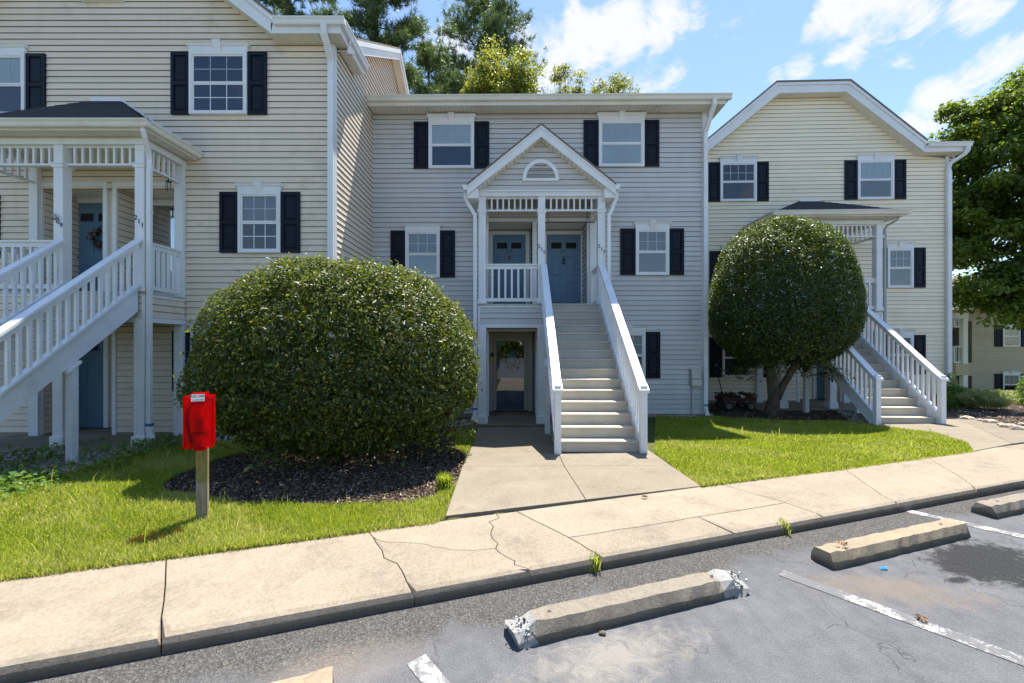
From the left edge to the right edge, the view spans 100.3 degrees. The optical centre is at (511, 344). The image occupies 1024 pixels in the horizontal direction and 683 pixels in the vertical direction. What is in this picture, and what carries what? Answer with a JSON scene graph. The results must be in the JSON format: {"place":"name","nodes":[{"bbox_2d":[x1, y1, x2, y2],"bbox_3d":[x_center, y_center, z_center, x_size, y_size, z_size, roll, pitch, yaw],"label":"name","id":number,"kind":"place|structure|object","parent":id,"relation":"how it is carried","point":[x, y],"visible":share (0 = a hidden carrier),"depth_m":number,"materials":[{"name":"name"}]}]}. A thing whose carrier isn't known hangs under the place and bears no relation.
{"place":"outdoors","nodes":[
{"label":"outdoors","id":0,"kind":"place"},
{"bbox_2d":[0,444,1023,682],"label":"sidewalk","id":1,"kind":"structure","parent":0,"point":[60,624],"depth_m":3.14,"materials":[{"name":"concrete"}]},
{"bbox_2d":[588,550,601,572],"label":"weed tuft","id":2,"kind":"object","parent":1,"relation":"on","point":[595,563],"visible":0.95,"depth_m":3.19,"materials":[{"name":"green plant"}]},
{"bbox_2d":[776,516,790,535],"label":"weed tuft","id":3,"kind":"object","parent":1,"relation":"on","point":[780,519],"visible":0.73,"depth_m":3.82,"materials":[{"name":"green plant"}]},
{"bbox_2d":[1,403,1023,651],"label":"yard ground","id":4,"kind":"structure","parent":0,"point":[653,419],"depth_m":7.07,"materials":[{"name":"soil"}]},
{"bbox_2d":[0,458,65,482],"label":"leafy weed","id":5,"kind":"object","parent":4,"relation":"on","point":[2,468],"visible":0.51,"depth_m":5.66,"materials":[{"name":"green plant"}]},
{"bbox_2d":[0,465,87,497],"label":"leafy weed","id":6,"kind":"object","parent":4,"relation":"on","point":[14,485],"visible":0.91,"depth_m":4.96,"materials":[{"name":"green plant"}]},
{"bbox_2d":[0,462,88,486],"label":"leafy weed","id":7,"kind":"object","parent":4,"relation":"on","point":[21,465],"visible":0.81,"depth_m":5.40,"materials":[{"name":"green plant"}]},
{"bbox_2d":[0,239,141,463],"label":"staircase","id":8,"kind":"structure","parent":4,"relation":"on","point":[67,326],"depth_m":6.59,"materials":[{"name":"beige paint"}]},
{"bbox_2d":[31,448,144,476],"bbox_3d":[-5.847,1.685,5.899,1.475,0.223,0.990,0,0,37],"label":"leafy weed","id":9,"kind":"object","parent":4,"relation":"on","point":[83,462],"visible":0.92,"depth_m":6.00,"materials":[{"name":"green plant"}]},
{"bbox_2d":[84,436,164,460],"bbox_3d":[-6.399,1.709,6.981,1.237,0.290,0.894,0,0,0],"label":"leafy weed","id":10,"kind":"object","parent":4,"relation":"on","point":[135,444],"visible":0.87,"depth_m":6.93,"materials":[{"name":"green plant"}]},
{"bbox_2d":[183,392,215,519],"bbox_3d":[-2.875,1.091,3.944,0.236,1.301,0.235,0,0,-27],"label":"extinguisher cabinet","id":11,"kind":"object","parent":4,"relation":"on","point":[199,423],"visible":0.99,"depth_m":3.88,"materials":[{"name":"red plastic"}]},
{"bbox_2d":[0,0,408,436],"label":"apartment building","id":12,"kind":"structure","parent":4,"relation":"on","point":[267,112],"depth_m":8.69,"materials":[{"name":"beige plastic"}]},
{"bbox_2d":[0,43,29,112],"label":"window","id":13,"kind":"structure","parent":12,"relation":"in","point":[12,55],"depth_m":8.66,"materials":[{"name":"white paint"}]},
{"bbox_2d":[75,199,102,290],"bbox_3d":[-9.148,-2.061,9.386,1.115,2.282,0.128,0,0,0],"label":"door","id":14,"kind":"structure","parent":12,"relation":"in","point":[90,214],"depth_m":9.40,"materials":[{"name":"blue paint"}]},
{"bbox_2d":[86,224,102,249],"bbox_3d":[-8.986,-2.339,9.327,0.552,0.571,0.199,0,0,0],"label":"wreath","id":15,"kind":"object","parent":14,"relation":"attached to","point":[93,235],"visible":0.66,"depth_m":9.30,"materials":[{"name":"brown plant"}]},
{"bbox_2d":[78,335,110,428],"bbox_3d":[-9.426,0.755,9.386,1.115,2.210,0.128,0,0,0],"label":"door","id":16,"kind":"structure","parent":12,"relation":"in","point":[94,370],"depth_m":9.40,"materials":[{"name":"blue paint"}]},
{"bbox_2d":[80,0,125,2],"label":"window","id":17,"kind":"structure","parent":12,"relation":"in","point":[84,1],"depth_m":8.66,"materials":[{"name":"white paint"}]},
{"bbox_2d":[153,203,173,294],"bbox_3d":[-7.770,-2.026,9.385,0.960,2.152,0.070,0,0,0],"label":"storm door","id":18,"kind":"structure","parent":12,"relation":"in","point":[154,204],"depth_m":9.35,"materials":[{"name":"white paint"}]},
{"bbox_2d":[153,199,173,291],"bbox_3d":[-7.770,-2.066,9.420,1.060,2.232,0.081,0,0,0],"label":"door","id":19,"kind":"structure","parent":12,"relation":"in","point":[163,216],"depth_m":9.41,"materials":[{"name":"white"}]},
{"bbox_2d":[186,321,214,389],"bbox_3d":[-6.070,0.246,8.630,0.950,1.432,0.139,0,0,0],"label":"window","id":20,"kind":"structure","parent":12,"relation":"in","point":[190,324],"depth_m":8.62,"materials":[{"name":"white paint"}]},
{"bbox_2d":[185,39,250,114],"bbox_3d":[-5.947,-5.389,8.630,1.257,1.463,0.139,0,0,0],"label":"window","id":21,"kind":"structure","parent":12,"relation":"in","point":[217,68],"depth_m":8.66,"materials":[{"name":"white paint"}]},
{"bbox_2d":[234,180,283,252],"bbox_3d":[-5.115,-2.569,8.630,0.945,1.432,0.139,0,0,0],"label":"window","id":22,"kind":"structure","parent":12,"relation":"in","point":[259,202],"depth_m":8.65,"materials":[{"name":"white paint"}]},
{"bbox_2d":[0,427,476,576],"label":"lawn grass","id":23,"kind":"structure","parent":4,"relation":"on","point":[67,520],"depth_m":4.03,"materials":[{"name":"green plant"}]},
{"bbox_2d":[257,0,339,14],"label":"pine tree","id":24,"kind":"object","parent":4,"relation":"on","point":[286,7],"visible":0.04,"depth_m":23.23,"materials":[{"name":"green plant"}]},
{"bbox_2d":[162,428,467,506],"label":"mulch","id":25,"kind":"object","parent":4,"relation":"on","point":[233,461],"visible":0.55,"depth_m":5.37,"materials":[{"name":"brown wood"}]},
{"bbox_2d":[172,252,482,471],"bbox_3d":[-2.561,0.163,6.550,4.235,3.094,3.390,0,0,0],"label":"round shrub","id":26,"kind":"object","parent":25,"relation":"on","point":[318,410],"visible":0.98,"depth_m":5.38,"materials":[{"name":"green plant"}]},
{"bbox_2d":[435,471,453,491],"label":"grass clump","id":27,"kind":"object","parent":25,"relation":"on","point":[444,480],"visible":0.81,"depth_m":4.77,"materials":[{"name":"green plant"}]},
{"bbox_2d":[328,0,452,93],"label":"pine tree","id":28,"kind":"object","parent":4,"relation":"on","point":[405,31],"visible":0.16,"depth_m":21.94,"materials":[{"name":"green plant"}]},
{"bbox_2d":[0,399,853,452],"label":"porch slab","id":29,"kind":"structure","parent":4,"relation":"on","point":[528,418],"depth_m":8.73,"materials":[{"name":"concrete"}]},
{"bbox_2d":[0,98,202,446],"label":"entry porch","id":30,"kind":"object","parent":29,"relation":"on","point":[59,139],"visible":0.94,"depth_m":7.75,"materials":[{"name":"beige paint"}]},
{"bbox_2d":[165,178,171,191],"bbox_3d":[-6.698,-3.115,8.330,0.110,0.300,0.105,0,0,0],"label":"wind chime","id":31,"kind":"object","parent":30,"relation":"hanging from","point":[168,181],"visible":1,"depth_m":8.31,"materials":[{"name":"brown metal"}]},
{"bbox_2d":[100,432,182,451],"bbox_3d":[-6.711,1.760,7.828,1.768,0.209,1.218,0,0,37],"label":"leafy weed","id":32,"kind":"object","parent":29,"relation":"on","point":[156,434],"visible":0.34,"depth_m":7.85,"materials":[{"name":"green plant"}]},
{"bbox_2d":[462,123,620,423],"bbox_3d":[0.671,-1.577,10.336,3.601,6.844,1.410,0,0,0],"label":"entry porch","id":33,"kind":"object","parent":29,"relation":"on","point":[541,166],"visible":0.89,"depth_m":9.91,"materials":[{"name":"beige paint"}]},
{"bbox_2d":[742,199,912,408],"bbox_3d":[9.181,-1.374,12.694,3.766,6.438,1.788,0,0,2],"label":"entry porch","id":34,"kind":"object","parent":29,"relation":"on","point":[847,220],"visible":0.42,"depth_m":12.23,"materials":[{"name":"beige paint"}]},
{"bbox_2d":[0,408,871,477],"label":"gravel","id":35,"kind":"structure","parent":4,"relation":"on","point":[88,454],"depth_m":7.05,"materials":[{"name":"brown gravel"}]},
{"bbox_2d":[0,444,82,469],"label":"leafy weed","id":36,"kind":"object","parent":35,"relation":"on","point":[40,449],"visible":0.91,"depth_m":6.44,"materials":[{"name":"green plant"}]},
{"bbox_2d":[1,439,113,464],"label":"leafy weed","id":37,"kind":"object","parent":35,"relation":"on","point":[53,452],"visible":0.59,"depth_m":6.88,"materials":[{"name":"green plant"}]},
{"bbox_2d":[125,433,182,448],"bbox_3d":[-6.192,1.764,7.771,1.344,0.214,0.974,0,0,0],"label":"leafy weed","id":38,"kind":"object","parent":35,"relation":"on","point":[166,439],"visible":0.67,"depth_m":7.67,"materials":[{"name":"green plant"}]},
{"bbox_2d":[404,33,471,93],"bbox_3d":[-5.056,-8.236,25.858,6.686,20.491,7.206,0,0,-30],"label":"pine tree","id":39,"kind":"object","parent":4,"relation":"on","point":[428,58],"visible":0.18,"depth_m":24.86,"materials":[{"name":"green plant"}]},
{"bbox_2d":[0,444,963,581],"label":"lawn edge grass","id":40,"kind":"structure","parent":4,"relation":"on","point":[27,573],"depth_m":3.41,"materials":[{"name":"green plant"}]},
{"bbox_2d":[420,0,548,93],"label":"pine tree","id":41,"kind":"object","parent":4,"relation":"on","point":[493,18],"visible":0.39,"depth_m":29.30,"materials":[{"name":"green plant"}]},
{"bbox_2d":[459,33,548,93],"bbox_3d":[-0.437,-7.065,23.211,4.681,18.136,4.013,0,0,-29],"label":"leafy tree","id":42,"kind":"object","parent":4,"relation":"on","point":[510,79],"visible":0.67,"depth_m":22.36,"materials":[{"name":"green plant"}]},
{"bbox_2d":[20,488,1023,682],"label":"parking lot","id":43,"kind":"structure","parent":4,"relation":"on","point":[797,614],"depth_m":2.51,"materials":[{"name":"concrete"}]},
{"bbox_2d":[271,666,333,682],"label":"wheel stop","id":44,"kind":"object","parent":43,"relation":"on","point":[324,675],"visible":1,"depth_m":2.03,"materials":[{"name":"concrete"}]},
{"bbox_2d":[598,630,605,635],"bbox_3d":[0.528,1.690,2.500,0.042,0.024,0.032,0,0,0],"label":"pebble","id":45,"kind":"object","parent":43,"relation":"on","point":[603,632],"visible":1,"depth_m":2.49,"materials":[{"name":"stone"}]},
{"bbox_2d":[505,569,749,648],"bbox_3d":[0.804,1.641,2.742,1.763,0.119,0.234,0,0,-18],"label":"wheel stop","id":46,"kind":"object","parent":43,"relation":"on","point":[555,622],"visible":1,"depth_m":2.64,"materials":[{"name":"concrete"}]},
{"bbox_2d":[811,518,970,569],"bbox_3d":[3.202,1.640,3.573,1.714,0.120,0.195,0,0,-19],"label":"wheel stop","id":47,"kind":"object","parent":43,"relation":"on","point":[868,548],"visible":0.96,"depth_m":3.47,"materials":[{"name":"concrete"}]},
{"bbox_2d":[914,614,927,621],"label":"dry leaves","id":48,"kind":"object","parent":43,"relation":"on","point":[921,617],"visible":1,"depth_m":2.62,"materials":[{"name":"brown plant"}]},
{"bbox_2d":[971,493,1023,518],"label":"wheel stop","id":49,"kind":"object","parent":43,"relation":"on","point":[1004,506],"visible":1,"depth_m":4.26,"materials":[{"name":"concrete"}]},
{"bbox_2d":[366,93,732,416],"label":"apartment building","id":50,"kind":"structure","parent":4,"relation":"on","point":[433,153],"depth_m":11.01,"materials":[{"name":"grey plastic"}]},
{"bbox_2d":[403,223,441,277],"bbox_3d":[-2.304,-2.411,11.007,0.977,1.385,0.119,0,0,1],"label":"window","id":51,"kind":"structure","parent":50,"relation":"in","point":[422,240],"depth_m":11.03,"materials":[{"name":"white paint"}]},
{"bbox_2d":[427,112,475,168],"bbox_3d":[-1.561,-5.239,10.991,1.263,1.408,0.139,0,0,1],"label":"window","id":52,"kind":"structure","parent":50,"relation":"in","point":[451,134],"depth_m":11.02,"materials":[{"name":"white paint"}]},
{"bbox_2d":[489,352,493,361],"bbox_3d":[-0.562,0.343,11.533,0.161,0.288,0.167,0,0,-26],"label":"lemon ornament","id":53,"kind":"object","parent":50,"relation":"attached to","point":[491,358],"visible":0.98,"depth_m":11.50,"materials":[{"name":"yellow plastic"}]},
{"bbox_2d":[489,231,528,303],"bbox_3d":[-0.077,-2.011,11.744,1.103,2.202,0.128,0,0,1],"label":"door","id":54,"kind":"structure","parent":50,"relation":"in","point":[502,244],"depth_m":11.76,"materials":[{"name":"blue paint"}]},
{"bbox_2d":[492,341,527,411],"bbox_3d":[-0.049,0.803,11.743,1.099,2.094,0.128,0,0,1],"label":"door","id":55,"kind":"structure","parent":50,"relation":"in","point":[509,382],"depth_m":11.76,"materials":[{"name":"clear glass"}]},
{"bbox_2d":[497,341,525,369],"bbox_3d":[-0.004,0.288,11.659,0.839,0.814,0.285,0,0,1],"label":"wreath","id":56,"kind":"object","parent":55,"relation":"attached to","point":[505,358],"visible":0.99,"depth_m":11.65,"materials":[{"name":"green plant"}]},
{"bbox_2d":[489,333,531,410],"bbox_3d":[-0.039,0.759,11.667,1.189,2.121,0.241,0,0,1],"label":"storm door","id":57,"kind":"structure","parent":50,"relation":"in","point":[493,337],"depth_m":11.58,"materials":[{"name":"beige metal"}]},
{"bbox_2d":[545,231,582,303],"bbox_3d":[1.422,-2.011,11.731,1.129,2.202,0.128,0,0,1],"label":"door","id":58,"kind":"structure","parent":50,"relation":"in","point":[565,280],"depth_m":11.74,"materials":[{"name":"blue wood"}]},
{"bbox_2d":[597,110,646,166],"bbox_3d":[2.813,-5.263,10.953,1.255,1.397,0.139,0,0,0],"label":"window","id":59,"kind":"structure","parent":50,"relation":"in","point":[621,133],"depth_m":10.98,"materials":[{"name":"white paint"}]},
{"bbox_2d":[626,324,647,378],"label":"window","id":60,"kind":"structure","parent":50,"relation":"in","point":[637,333],"depth_m":10.95,"materials":[{"name":"white paint"}]},
{"bbox_2d":[634,220,671,274],"bbox_3d":[3.602,-2.474,10.946,0.943,1.396,0.139,0,0,0],"label":"window","id":61,"kind":"structure","parent":50,"relation":"in","point":[651,236],"depth_m":10.98,"materials":[{"name":"white paint"}]},
{"bbox_2d":[689,369,701,413],"bbox_3d":[4.686,1.214,10.922,0.283,1.172,0.132,0,0,0],"label":"utility box","id":62,"kind":"object","parent":50,"relation":"attached to","point":[695,379],"visible":1,"depth_m":10.88,"materials":[{"name":"beige metal"}]},
{"bbox_2d":[549,62,592,93],"bbox_3d":[3.228,-6.765,24.046,2.463,17.534,2.326,0,0,0],"label":"leafy tree","id":63,"kind":"object","parent":4,"relation":"on","point":[557,78],"visible":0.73,"depth_m":23.72,"materials":[{"name":"green plant"}]},
{"bbox_2d":[446,427,700,517],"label":"entry walk","id":64,"kind":"structure","parent":4,"relation":"on","point":[510,469],"depth_m":5.30,"materials":[{"name":"concrete"}]},
{"bbox_2d":[541,264,649,453],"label":"staircase","id":65,"kind":"structure","parent":64,"relation":"on","point":[597,390],"depth_m":7.70,"materials":[{"name":"beige paint"}]},
{"bbox_2d":[589,70,639,92],"bbox_3d":[5.686,-6.426,23.862,2.752,16.857,2.396,0,0,0],"label":"leafy tree","id":66,"kind":"object","parent":4,"relation":"on","point":[618,85],"visible":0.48,"depth_m":23.52,"materials":[{"name":"green plant"}]},
{"bbox_2d":[711,372,755,410],"bbox_3d":[6.060,1.297,11.900,1.231,1.074,0.574,0,0,0],"label":"garden wagon","id":67,"kind":"object","parent":4,"relation":"on","point":[720,403],"visible":0.94,"depth_m":11.68,"materials":[{"name":"brown metal"}]},
{"bbox_2d":[715,391,757,398],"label":"garden cuttings","id":68,"kind":"object","parent":67,"relation":"on","point":[730,394],"visible":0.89,"depth_m":11.78,"materials":[{"name":"green plant"}]},
{"bbox_2d":[709,404,853,420],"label":"mulch","id":69,"kind":"object","parent":4,"relation":"on","point":[803,414],"visible":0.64,"depth_m":10.79,"materials":[{"name":"brown wood"}]},
{"bbox_2d":[708,214,867,416],"bbox_3d":[6.589,-0.676,10.453,3.439,4.958,2.903,0,0,0],"label":"clipped tree","id":70,"kind":"object","parent":4,"relation":"on","point":[738,334],"visible":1,"depth_m":9.69,"materials":[{"name":"green plant"}]},
{"bbox_2d":[654,415,973,486],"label":"lawn grass","id":71,"kind":"structure","parent":4,"relation":"on","point":[698,447],"depth_m":6.98,"materials":[{"name":"green plant"}]},
{"bbox_2d":[708,79,973,402],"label":"apartment building","id":72,"kind":"structure","parent":4,"relation":"on","point":[778,144],"depth_m":13.49,"materials":[{"name":"yellow plastic"}]},
{"bbox_2d":[720,245,749,289],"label":"window","id":73,"kind":"structure","parent":72,"relation":"in","point":[722,246],"depth_m":13.61,"materials":[{"name":"white paint"}]},
{"bbox_2d":[718,155,758,201],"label":"window","id":74,"kind":"structure","parent":72,"relation":"in","point":[738,173],"depth_m":13.61,"materials":[{"name":"white paint"}]},
{"bbox_2d":[722,349,756,377],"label":"window","id":75,"kind":"structure","parent":72,"relation":"in","point":[726,358],"depth_m":13.62,"materials":[{"name":"white paint"}]},
{"bbox_2d":[812,364,825,399],"bbox_3d":[10.594,0.780,14.225,1.100,2.160,0.128,0,0,2],"label":"door","id":76,"kind":"structure","parent":72,"relation":"in","point":[818,385],"depth_m":14.24,"materials":[{"name":"blue wood"}]},
{"bbox_2d":[855,152,896,199],"bbox_3d":[11.460,-5.290,13.440,1.194,1.447,0.139,0,0,2],"label":"window","id":77,"kind":"structure","parent":72,"relation":"in","point":[875,170],"depth_m":13.46,"materials":[{"name":"white paint"}]},
{"bbox_2d":[886,329,915,374],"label":"window","id":78,"kind":"structure","parent":72,"relation":"in","point":[908,335],"depth_m":13.42,"materials":[{"name":"white paint"}]},
{"bbox_2d":[887,241,915,287],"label":"window","id":79,"kind":"structure","parent":72,"relation":"in","point":[900,254],"depth_m":13.43,"materials":[{"name":"white paint"}]},
{"bbox_2d":[786,279,948,424],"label":"staircase","id":80,"kind":"structure","parent":4,"relation":"on","point":[885,382],"depth_m":9.70,"materials":[{"name":"beige paint"}]},
{"bbox_2d":[865,416,1023,451],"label":"side walk","id":81,"kind":"structure","parent":4,"relation":"on","point":[978,435],"depth_m":7.98,"materials":[{"name":"concrete"}]},
{"bbox_2d":[959,415,975,419],"bbox_3d":[10.302,1.684,9.655,0.244,0.131,0.188,0,0,-3],"label":"edging stone","id":82,"kind":"object","parent":81,"relation":"on","point":[967,417],"visible":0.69,"depth_m":9.63,"materials":[{"name":"beige stone"}]},
{"bbox_2d":[982,419,998,422],"bbox_3d":[10.188,1.656,9.084,0.230,0.124,0.177,0,0,25],"label":"edging stone","id":83,"kind":"object","parent":81,"relation":"on","point":[989,420],"visible":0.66,"depth_m":9.06,"materials":[{"name":"beige stone"}]},
{"bbox_2d":[999,423,1015,427],"bbox_3d":[9.778,1.627,8.408,0.181,0.154,0.268,0,0,3],"label":"edging stone","id":84,"kind":"object","parent":81,"relation":"on","point":[1006,425],"visible":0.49,"depth_m":8.39,"materials":[{"name":"beige stone"}]},
{"bbox_2d":[1009,425,1023,429],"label":"edging stone","id":85,"kind":"object","parent":81,"relation":"on","point":[1015,427],"visible":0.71,"depth_m":8.12,"materials":[{"name":"beige stone"}]},
{"bbox_2d":[931,391,960,409],"bbox_3d":[12.058,1.554,11.904,0.636,0.558,0.630,0,0,0],"label":"dark bush","id":86,"kind":"object","parent":4,"relation":"on","point":[950,402],"visible":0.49,"depth_m":11.74,"materials":[{"name":"green plant"}]},
{"bbox_2d":[946,372,960,394],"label":"leafy bush","id":87,"kind":"object","parent":4,"relation":"on","point":[952,381],"visible":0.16,"depth_m":12.87,"materials":[{"name":"green plant"}]},
{"bbox_2d":[927,63,1023,333],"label":"maple tree","id":88,"kind":"object","parent":4,"relation":"on","point":[987,208],"visible":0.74,"depth_m":18.35,"materials":[{"name":"green plant"}]},
{"bbox_2d":[946,404,1023,425],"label":"mulch","id":89,"kind":"object","parent":4,"relation":"on","point":[1016,413],"visible":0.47,"depth_m":10.73,"materials":[{"name":"brown wood"}]},
{"bbox_2d":[936,385,981,406],"bbox_3d":[13.090,1.532,12.593,1.069,0.681,1.053,0,0,0],"label":"dark bush","id":90,"kind":"object","parent":89,"relation":"on","point":[951,389],"visible":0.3,"depth_m":12.45,"materials":[{"name":"green plant"}]},
{"bbox_2d":[955,388,1018,408],"bbox_3d":[12.847,1.444,11.581,1.367,0.588,1.194,0,0,0],"label":"feathery shrub","id":91,"kind":"object","parent":89,"relation":"on","point":[987,398],"visible":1,"depth_m":11.41,"materials":[{"name":"green plant"}]},
{"bbox_2d":[952,277,1023,391],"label":"apartment building","id":92,"kind":"structure","parent":4,"relation":"on","point":[983,357],"depth_m":24.60,"materials":[{"name":"beige plastic"}]},
{"bbox_2d":[952,328,953,345],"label":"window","id":93,"kind":"structure","parent":92,"relation":"in","point":[952,328],"depth_m":25.82,"materials":[{"name":"blue wood"}]},
{"bbox_2d":[1002,324,1019,346],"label":"window","id":94,"kind":"structure","parent":92,"relation":"in","point":[1011,338],"depth_m":24.55,"materials":[{"name":"white paint"}]},
{"bbox_2d":[1001,370,1021,391],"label":"window","id":95,"kind":"structure","parent":92,"relation":"in","point":[1010,378],"depth_m":24.55,"materials":[{"name":"white paint"}]},
{"bbox_2d":[999,390,1023,403],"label":"leafy bush","id":96,"kind":"object","parent":4,"relation":"on","point":[1011,392],"visible":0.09,"depth_m":13.10,"materials":[{"name":"green plant"}]},
{"bbox_2d":[1013,374,1023,404],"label":"flowering bush","id":97,"kind":"object","parent":4,"relation":"on","point":[1019,396],"visible":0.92,"depth_m":12.51,"materials":[{"name":"green plant"}]},
{"bbox_2d":[258,0,1023,276],"label":"sky","id":98,"kind":"structure","parent":0,"point":[914,57],"materials":[{"name":"blue"}]}
]}

